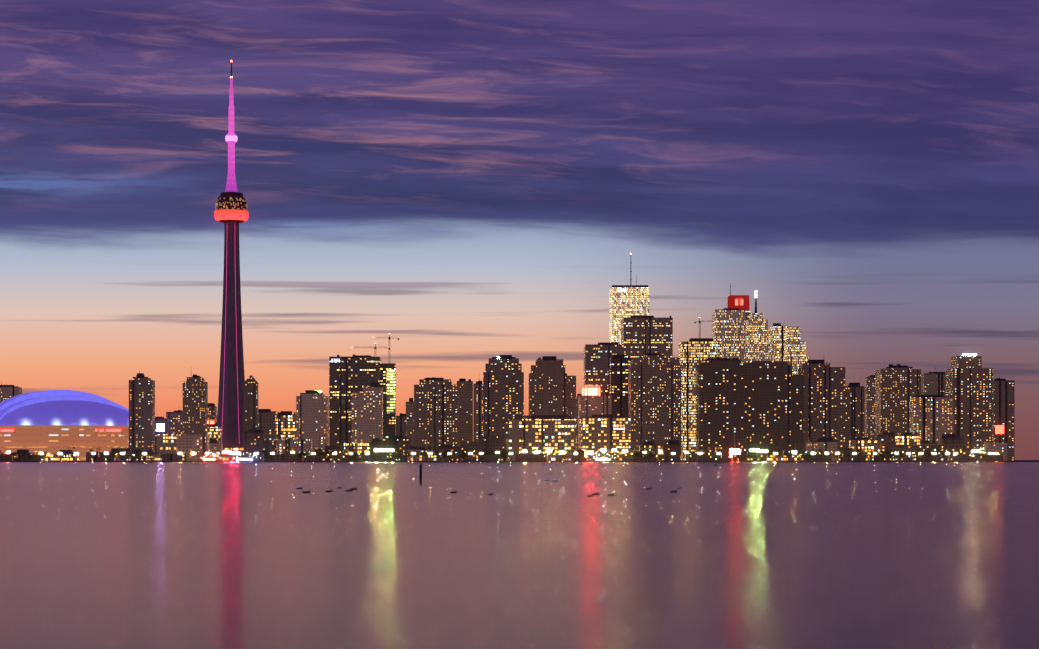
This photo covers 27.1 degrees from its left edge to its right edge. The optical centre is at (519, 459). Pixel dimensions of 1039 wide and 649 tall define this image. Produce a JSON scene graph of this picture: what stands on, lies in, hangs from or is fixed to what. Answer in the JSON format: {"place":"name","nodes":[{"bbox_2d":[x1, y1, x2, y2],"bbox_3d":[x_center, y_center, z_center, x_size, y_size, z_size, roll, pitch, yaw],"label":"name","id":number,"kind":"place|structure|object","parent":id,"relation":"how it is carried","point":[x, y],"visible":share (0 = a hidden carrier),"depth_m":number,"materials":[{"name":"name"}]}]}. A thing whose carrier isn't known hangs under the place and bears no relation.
{"place":"outdoors","nodes":[
{"label":"outdoors","id":0,"kind":"place"},
{"bbox_2d":[0,384,21,402],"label":"building","id":1,"kind":"structure","parent":0,"point":[8,391],"depth_m":3684.52,"materials":[{"name":"grey concrete"}]},
{"bbox_2d":[129,369,154,452],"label":"tower","id":2,"kind":"structure","parent":0,"point":[141,411],"depth_m":2741.61,"materials":[{"name":"brown concrete"}]},
{"bbox_2d":[155,416,168,452],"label":"building","id":3,"kind":"structure","parent":0,"point":[162,420],"depth_m":2791.94,"materials":[{"name":"grey concrete"}]},
{"bbox_2d":[166,410,182,433],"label":"building","id":4,"kind":"structure","parent":0,"point":[175,418],"depth_m":3041.56,"materials":[{"name":"grey concrete"}]},
{"bbox_2d":[183,374,207,433],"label":"tower","id":5,"kind":"structure","parent":0,"point":[195,402],"depth_m":2792.72,"materials":[{"name":"brown concrete"}]},
{"bbox_2d":[208,403,216,425],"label":"building","id":6,"kind":"structure","parent":0,"point":[212,410],"depth_m":3092.37,"materials":[{"name":"grey concrete"}]},
{"bbox_2d":[205,422,220,441],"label":"building","id":7,"kind":"structure","parent":0,"point":[212,431],"depth_m":2693.42,"materials":[{"name":"brown concrete"}]},
{"bbox_2d":[296,390,328,454],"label":"high-rise building","id":8,"kind":"structure","parent":0,"point":[312,414],"depth_m":2745.64,"materials":[{"name":"grey concrete"}]},
{"bbox_2d":[383,413,395,442],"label":"building","id":9,"kind":"structure","parent":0,"point":[389,424],"depth_m":2947.20,"materials":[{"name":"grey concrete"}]},
{"bbox_2d":[396,413,406,437],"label":"building","id":10,"kind":"structure","parent":0,"point":[401,424],"depth_m":2897.50,"materials":[{"name":"brown concrete"}]},
{"bbox_2d":[406,398,413,445],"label":"tower","id":11,"kind":"structure","parent":0,"point":[410,416],"depth_m":2997.70,"materials":[{"name":"brown concrete"}]},
{"bbox_2d":[414,377,457,452],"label":"tower","id":12,"kind":"structure","parent":0,"point":[435,412],"depth_m":2748.47,"materials":[{"name":"brown concrete"}]},
{"bbox_2d":[457,378,472,453],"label":"tower","id":13,"kind":"structure","parent":0,"point":[465,410],"depth_m":2849.15,"materials":[{"name":"brown concrete"}]},
{"bbox_2d":[473,381,482,441],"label":"tower","id":14,"kind":"structure","parent":0,"point":[477,409],"depth_m":2949.39,"materials":[{"name":"brown concrete"}]},
{"bbox_2d":[483,355,523,460],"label":"tower","id":15,"kind":"structure","parent":0,"point":[503,389],"depth_m":2700.09,"materials":[{"name":"brown concrete"}]},
{"bbox_2d":[0,462,1038,648],"bbox_3d":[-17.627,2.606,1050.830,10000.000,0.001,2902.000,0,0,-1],"label":"lake water","id":16,"kind":"structure","parent":0,"point":[398,555],"depth_m":58.76,"materials":[{"name":"purple liquid"}]},
{"bbox_2d":[0,460,1038,461],"bbox_3d":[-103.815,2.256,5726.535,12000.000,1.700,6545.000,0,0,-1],"label":"shoreline","id":17,"kind":"structure","parent":0,"point":[544,461],"depth_m":2498.14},
{"bbox_2d":[13,455,45,460],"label":"waterfront building","id":18,"kind":"structure","parent":17,"relation":"on","point":[36,458],"depth_m":2501.30,"materials":[{"name":"grey concrete"}]},
{"bbox_2d":[46,454,69,460],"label":"waterfront building","id":19,"kind":"structure","parent":17,"relation":"on","point":[53,457],"depth_m":2508.31,"materials":[{"name":"yellow concrete"}]},
{"bbox_2d":[0,390,128,460],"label":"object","id":20,"kind":"structure","parent":17,"relation":"on","point":[52,421],"depth_m":2862.29,"materials":[{"name":"blue"}]},
{"bbox_2d":[86,454,114,460],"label":"waterfront building","id":21,"kind":"structure","parent":17,"relation":"on","point":[89,457],"depth_m":2504.96,"materials":[{"name":"grey concrete"}]},
{"bbox_2d":[121,456,153,460],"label":"waterfront building","id":22,"kind":"structure","parent":17,"relation":"on","point":[140,458],"depth_m":2511.74,"materials":[{"name":"grey concrete"}]},
{"bbox_2d":[127,450,159,460],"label":"building","id":23,"kind":"structure","parent":17,"relation":"on","point":[152,453],"depth_m":2571.96,"materials":[{"name":"grey concrete"}]},
{"bbox_2d":[157,434,176,460],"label":"building","id":24,"kind":"structure","parent":17,"relation":"on","point":[166,443],"depth_m":2590.24,"materials":[{"name":"brown concrete"}]},
{"bbox_2d":[161,454,186,460],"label":"waterfront building","id":25,"kind":"structure","parent":17,"relation":"on","point":[173,457],"depth_m":2501.21,"materials":[{"name":"grey concrete"}]},
{"bbox_2d":[177,434,209,460],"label":"building","id":26,"kind":"structure","parent":17,"relation":"on","point":[190,444],"depth_m":2546.20,"materials":[{"name":"brown concrete"}]},
{"bbox_2d":[210,439,222,452],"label":"building","id":27,"kind":"structure","parent":17,"relation":"on","point":[216,446],"depth_m":2597.11,"materials":[{"name":"brown concrete"}]},
{"bbox_2d":[199,453,233,460],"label":"waterfront building","id":28,"kind":"structure","parent":17,"relation":"on","point":[223,456],"depth_m":2511.93,"materials":[{"name":"brown concrete"}]},
{"bbox_2d":[214,60,247,450],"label":"observation tower","id":29,"kind":"structure","parent":17,"relation":"on","point":[231,209],"depth_m":2987.69,"materials":[{"name":"concrete"}]},
{"bbox_2d":[225,436,242,453],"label":"building","id":30,"kind":"structure","parent":17,"relation":"on","point":[237,448],"depth_m":2607.16,"materials":[{"name":"grey concrete"}]},
{"bbox_2d":[234,454,263,460],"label":"waterfront building","id":31,"kind":"structure","parent":17,"relation":"on","point":[258,457],"depth_m":2515.33,"materials":[{"name":"grey concrete"}]},
{"bbox_2d":[243,375,257,431],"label":"skyscraper","id":32,"kind":"structure","parent":17,"relation":"on","point":[250,402],"depth_m":2893.77,"materials":[{"name":"brown concrete"}]},
{"bbox_2d":[242,429,265,443],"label":"building","id":33,"kind":"structure","parent":17,"relation":"on","point":[254,435],"depth_m":2644.44,"materials":[{"name":"brown concrete"}]},
{"bbox_2d":[243,441,277,460],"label":"building","id":34,"kind":"structure","parent":17,"relation":"on","point":[252,447],"depth_m":2562.26,"materials":[{"name":"grey concrete"}]},
{"bbox_2d":[258,409,277,440],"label":"building","id":35,"kind":"structure","parent":17,"relation":"on","point":[267,421],"depth_m":2994.07,"materials":[{"name":"brown concrete"}]},
{"bbox_2d":[274,439,289,453],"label":"building","id":36,"kind":"structure","parent":17,"relation":"on","point":[283,446],"depth_m":2593.63,"materials":[{"name":"brown concrete"}]},
{"bbox_2d":[276,411,295,438],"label":"building","id":37,"kind":"structure","parent":17,"relation":"on","point":[285,424],"depth_m":2794.89,"materials":[{"name":"yellow concrete"}]},
{"bbox_2d":[270,454,302,460],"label":"waterfront building","id":38,"kind":"structure","parent":17,"relation":"on","point":[282,457],"depth_m":2508.87,"materials":[{"name":"grey concrete"}]},
{"bbox_2d":[290,439,311,460],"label":"building","id":39,"kind":"structure","parent":17,"relation":"on","point":[299,445],"depth_m":2537.31,"materials":[{"name":"brown concrete"}]},
{"bbox_2d":[304,455,333,460],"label":"waterfront building","id":40,"kind":"structure","parent":17,"relation":"on","point":[314,458],"depth_m":2506.11,"materials":[{"name":"brown concrete"}]},
{"bbox_2d":[315,446,343,460],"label":"building","id":41,"kind":"structure","parent":17,"relation":"on","point":[333,449],"depth_m":2565.25,"materials":[{"name":"brown concrete"}]},
{"bbox_2d":[329,354,380,449],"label":"office building","id":42,"kind":"structure","parent":17,"relation":"on","point":[349,376],"depth_m":2995.98,"materials":[{"name":"grey concrete"}]},
{"bbox_2d":[342,454,369,460],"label":"waterfront building","id":43,"kind":"structure","parent":17,"relation":"on","point":[362,457],"depth_m":2517.32,"materials":[{"name":"brown concrete"}]},
{"bbox_2d":[344,443,368,453],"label":"building","id":44,"kind":"structure","parent":17,"relation":"on","point":[362,447],"depth_m":2545.43,"materials":[{"name":"yellow concrete"}]},
{"bbox_2d":[352,382,382,442],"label":"high-rise building","id":45,"kind":"structure","parent":17,"relation":"on","point":[367,415],"depth_m":2696.96,"materials":[{"name":"grey concrete"}]},
{"bbox_2d":[369,438,387,460],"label":"building","id":46,"kind":"structure","parent":17,"relation":"on","point":[375,443],"depth_m":2547.75,"materials":[{"name":"grey concrete"}]},
{"bbox_2d":[380,363,395,412],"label":"construction tower","id":47,"kind":"structure","parent":17,"relation":"on","point":[384,367],"depth_m":2948.10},
{"bbox_2d":[387,370,394,412],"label":"facade","id":48,"kind":"structure","parent":47,"relation":"attached to","point":[390,391],"depth_m":2946.24,"materials":[{"name":"yellow glass"}]},
{"bbox_2d":[374,454,403,460],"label":"waterfront building","id":49,"kind":"structure","parent":17,"relation":"on","point":[391,457],"depth_m":2505.64,"materials":[{"name":"grey concrete"}]},
{"bbox_2d":[385,436,410,460],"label":"building","id":50,"kind":"structure","parent":17,"relation":"on","point":[399,444],"depth_m":2607.13,"materials":[{"name":"grey concrete"}]},
{"bbox_2d":[407,446,434,460],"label":"building","id":51,"kind":"structure","parent":17,"relation":"on","point":[422,449],"depth_m":2594.00,"materials":[{"name":"brown concrete"}]},
{"bbox_2d":[410,455,436,460],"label":"waterfront building","id":52,"kind":"structure","parent":17,"relation":"on","point":[426,458],"depth_m":2511.89,"materials":[{"name":"brown concrete"}]},
{"bbox_2d":[437,445,459,460],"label":"building","id":53,"kind":"structure","parent":17,"relation":"on","point":[440,449],"depth_m":2600.24,"materials":[{"name":"brown concrete"}]},
{"bbox_2d":[461,442,492,460],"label":"building","id":54,"kind":"structure","parent":17,"relation":"on","point":[472,447],"depth_m":2551.74,"materials":[{"name":"brown concrete"}]},
{"bbox_2d":[477,455,502,460],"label":"waterfront building","id":55,"kind":"structure","parent":17,"relation":"on","point":[489,457],"depth_m":2512.10,"materials":[{"name":"brown concrete"}]},
{"bbox_2d":[479,436,502,454],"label":"building","id":56,"kind":"structure","parent":17,"relation":"on","point":[497,441],"depth_m":2588.53,"materials":[{"name":"brown concrete"}]},
{"bbox_2d":[0,444,994,460],"bbox_3d":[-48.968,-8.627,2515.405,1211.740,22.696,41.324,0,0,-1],"label":"shore trees","id":57,"kind":"object","parent":17,"relation":"on","point":[579,452],"visible":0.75,"depth_m":2513.73,"materials":[{"name":"brown plant"}]},
{"bbox_2d":[515,454,546,460],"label":"waterfront building","id":58,"kind":"structure","parent":17,"relation":"on","point":[531,457],"depth_m":2511.99,"materials":[{"name":"brown concrete"}]},
{"bbox_2d":[509,415,575,460],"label":"building","id":59,"kind":"structure","parent":17,"relation":"on","point":[555,434],"depth_m":2560.96,"materials":[{"name":"yellow concrete"}]},
{"bbox_2d":[555,455,585,460],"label":"waterfront building","id":60,"kind":"structure","parent":17,"relation":"on","point":[569,458],"depth_m":2521.22,"materials":[{"name":"brown concrete"}]},
{"bbox_2d":[578,392,611,448],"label":"building","id":61,"kind":"structure","parent":17,"relation":"on","point":[589,406],"depth_m":2902.30,"materials":[{"name":"grey concrete"}]},
{"bbox_2d":[582,386,599,397],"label":"red neon sign","id":62,"kind":"object","parent":61,"relation":"on","point":[590,390],"visible":1,"depth_m":2891.67,"materials":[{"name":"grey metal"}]},
{"bbox_2d":[584,342,623,394],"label":"dark office","id":63,"kind":"structure","parent":17,"relation":"on","point":[598,356],"depth_m":3302.77,"materials":[{"name":"black glass"}]},
{"bbox_2d":[580,414,629,460],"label":"building","id":64,"kind":"structure","parent":17,"relation":"on","point":[609,432],"depth_m":2602.33,"materials":[{"name":"yellow concrete"}]},
{"bbox_2d":[610,354,630,416],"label":"dark office","id":65,"kind":"structure","parent":17,"relation":"on","point":[620,364],"depth_m":2902.92,"materials":[{"name":"black glass"}]},
{"bbox_2d":[609,253,648,343],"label":"office","id":66,"kind":"structure","parent":17,"relation":"on","point":[633,300],"depth_m":3704.09,"materials":[{"name":"yellow concrete"}]},
{"bbox_2d":[622,454,652,460],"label":"waterfront building","id":67,"kind":"structure","parent":17,"relation":"on","point":[627,457],"depth_m":2521.22,"materials":[{"name":"brown concrete"}]},
{"bbox_2d":[621,316,672,359],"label":"dark office","id":68,"kind":"structure","parent":17,"relation":"on","point":[641,336],"depth_m":3404.25,"materials":[{"name":"black glass"}]},
{"bbox_2d":[639,439,661,460],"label":"building","id":69,"kind":"structure","parent":17,"relation":"on","point":[648,445],"depth_m":2620.01,"materials":[{"name":"brown concrete"}]},
{"bbox_2d":[628,353,681,460],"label":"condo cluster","id":70,"kind":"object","parent":17,"relation":"on","point":[655,397],"visible":0.73,"depth_m":2753.71,"materials":[{"name":"brown concrete"}]},
{"bbox_2d":[658,454,680,460],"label":"waterfront building","id":71,"kind":"structure","parent":17,"relation":"on","point":[670,457],"depth_m":2524.95,"materials":[{"name":"brown concrete"}]},
{"bbox_2d":[662,440,680,453],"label":"building","id":72,"kind":"structure","parent":17,"relation":"on","point":[672,446],"depth_m":2602.42,"materials":[{"name":"brown concrete"}]},
{"bbox_2d":[687,451,706,460],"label":"building","id":73,"kind":"structure","parent":17,"relation":"on","point":[693,455],"depth_m":2548.37,"materials":[{"name":"brown concrete"}]},
{"bbox_2d":[679,338,721,460],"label":"lit office","id":74,"kind":"structure","parent":17,"relation":"on","point":[693,352],"depth_m":3205.23,"materials":[{"name":"gold metal"}]},
{"bbox_2d":[708,447,732,460],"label":"building","id":75,"kind":"structure","parent":17,"relation":"on","point":[723,451],"depth_m":2535.17,"materials":[{"name":"brown concrete"}]},
{"bbox_2d":[712,308,744,363],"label":"lit office","id":76,"kind":"structure","parent":17,"relation":"on","point":[728,329],"depth_m":3506.95,"materials":[{"name":"grey concrete"}]},
{"bbox_2d":[728,283,750,320],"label":"skyscraper","id":77,"kind":"structure","parent":17,"relation":"on","point":[731,302],"depth_m":3810.32,"materials":[{"name":"red concrete"}]},
{"bbox_2d":[734,433,751,453],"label":"building","id":78,"kind":"structure","parent":17,"relation":"on","point":[743,442],"depth_m":2567.83,"materials":[{"name":"brown concrete"}]},
{"bbox_2d":[732,454,765,460],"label":"waterfront building","id":79,"kind":"structure","parent":17,"relation":"on","point":[746,457],"depth_m":2515.89,"materials":[{"name":"brown concrete"}]},
{"bbox_2d":[696,358,803,455],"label":"building","id":80,"kind":"structure","parent":17,"relation":"on","point":[762,402],"depth_m":2655.80,"materials":[{"name":"brown concrete"}]},
{"bbox_2d":[745,291,775,360],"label":"skyscraper","id":81,"kind":"structure","parent":17,"relation":"on","point":[758,341],"depth_m":3609.16,"materials":[{"name":"yellow glass"}]},
{"bbox_2d":[770,323,786,360],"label":"skyscraper","id":82,"kind":"structure","parent":17,"relation":"on","point":[778,335],"depth_m":3658.63,"materials":[{"name":"yellow glass"}]},
{"bbox_2d":[766,456,800,460],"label":"waterfront building","id":83,"kind":"structure","parent":17,"relation":"on","point":[780,458],"depth_m":2522.85,"materials":[{"name":"brown concrete"}]},
{"bbox_2d":[783,327,809,374],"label":"skyscraper","id":84,"kind":"structure","parent":17,"relation":"on","point":[795,357],"depth_m":3560.33,"materials":[{"name":"beige glass"}]},
{"bbox_2d":[800,454,831,460],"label":"waterfront building","id":85,"kind":"structure","parent":17,"relation":"on","point":[818,457],"depth_m":2520.17,"materials":[{"name":"brown concrete"}]},
{"bbox_2d":[806,437,836,460],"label":"building","id":86,"kind":"structure","parent":17,"relation":"on","point":[828,445],"depth_m":2560.76,"materials":[{"name":"brown concrete"}]},
{"bbox_2d":[799,360,844,449],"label":"apartment tower","id":87,"kind":"structure","parent":17,"relation":"on","point":[824,399],"depth_m":2707.42,"materials":[{"name":"brown concrete"}]},
{"bbox_2d":[838,455,865,460],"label":"waterfront building","id":88,"kind":"structure","parent":17,"relation":"on","point":[860,458],"depth_m":2523.91,"materials":[{"name":"brown concrete"}]},
{"bbox_2d":[845,383,864,446],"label":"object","id":89,"kind":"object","parent":17,"relation":"on","point":[854,410],"visible":0.75,"depth_m":3008.97,"materials":[{"name":"grey concrete"}]},
{"bbox_2d":[849,437,880,460],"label":"building","id":90,"kind":"structure","parent":17,"relation":"on","point":[866,444],"depth_m":2623.00,"materials":[{"name":"yellow concrete"}]},
{"bbox_2d":[865,375,874,438],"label":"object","id":91,"kind":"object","parent":17,"relation":"on","point":[870,406],"visible":0.52,"depth_m":3009.56,"materials":[{"name":"brown concrete"}]},
{"bbox_2d":[874,428,894,444],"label":"building","id":92,"kind":"structure","parent":17,"relation":"on","point":[887,438],"depth_m":2630.50,"materials":[{"name":"brown concrete"}]},
{"bbox_2d":[869,454,899,460],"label":"waterfront building","id":93,"kind":"structure","parent":17,"relation":"on","point":[877,458],"depth_m":2522.84,"materials":[{"name":"brown concrete"}]},
{"bbox_2d":[875,364,920,435],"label":"apartment tower","id":94,"kind":"structure","parent":17,"relation":"on","point":[897,386],"depth_m":2759.40,"materials":[{"name":"brown concrete"}]},
{"bbox_2d":[895,432,919,444],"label":"building","id":95,"kind":"structure","parent":17,"relation":"on","point":[906,438],"depth_m":2564.83,"materials":[{"name":"yellow concrete"}]},
{"bbox_2d":[879,445,972,460],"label":"terminal","id":96,"kind":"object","parent":17,"relation":"on","point":[952,449],"visible":0.48,"depth_m":2549.34,"materials":[{"name":"brown concrete"}]},
{"bbox_2d":[912,454,940,460],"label":"waterfront building","id":97,"kind":"structure","parent":17,"relation":"on","point":[923,457],"depth_m":2528.96,"materials":[{"name":"brown concrete"}]},
{"bbox_2d":[909,394,952,444],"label":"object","id":98,"kind":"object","parent":17,"relation":"on","point":[931,418],"visible":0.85,"depth_m":2659.88,"materials":[{"name":"grey concrete"}]},
{"bbox_2d":[921,372,945,395],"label":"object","id":99,"kind":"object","parent":17,"relation":"on","point":[933,383],"visible":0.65,"depth_m":3011.12,"materials":[{"name":"grey concrete"}]},
{"bbox_2d":[940,434,963,444],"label":"building","id":100,"kind":"structure","parent":17,"relation":"on","point":[949,439],"depth_m":2610.89,"materials":[{"name":"brown concrete"}]},
{"bbox_2d":[984,443,1006,460],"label":"building","id":101,"kind":"structure","parent":17,"relation":"on","point":[1000,448],"depth_m":2541.23,"materials":[{"name":"grey concrete"}]},
{"bbox_2d":[0,0,1038,459],"label":"sky","id":102,"kind":"structure","parent":0,"point":[468,183],"materials":[{"name":"purple"}]},
{"bbox_2d":[529,356,575,417],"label":"tower","id":103,"kind":"structure","parent":0,"point":[552,387],"depth_m":2701.27,"materials":[{"name":"brown concrete"}]},
{"bbox_2d":[946,354,992,447],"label":"tower","id":104,"kind":"structure","parent":0,"point":[969,383],"depth_m":2761.25,"materials":[{"name":"brown concrete"}]},
{"bbox_2d":[993,378,1014,460],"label":"tower","id":105,"kind":"structure","parent":0,"point":[1004,402],"depth_m":2812.10,"materials":[{"name":"brown concrete"}]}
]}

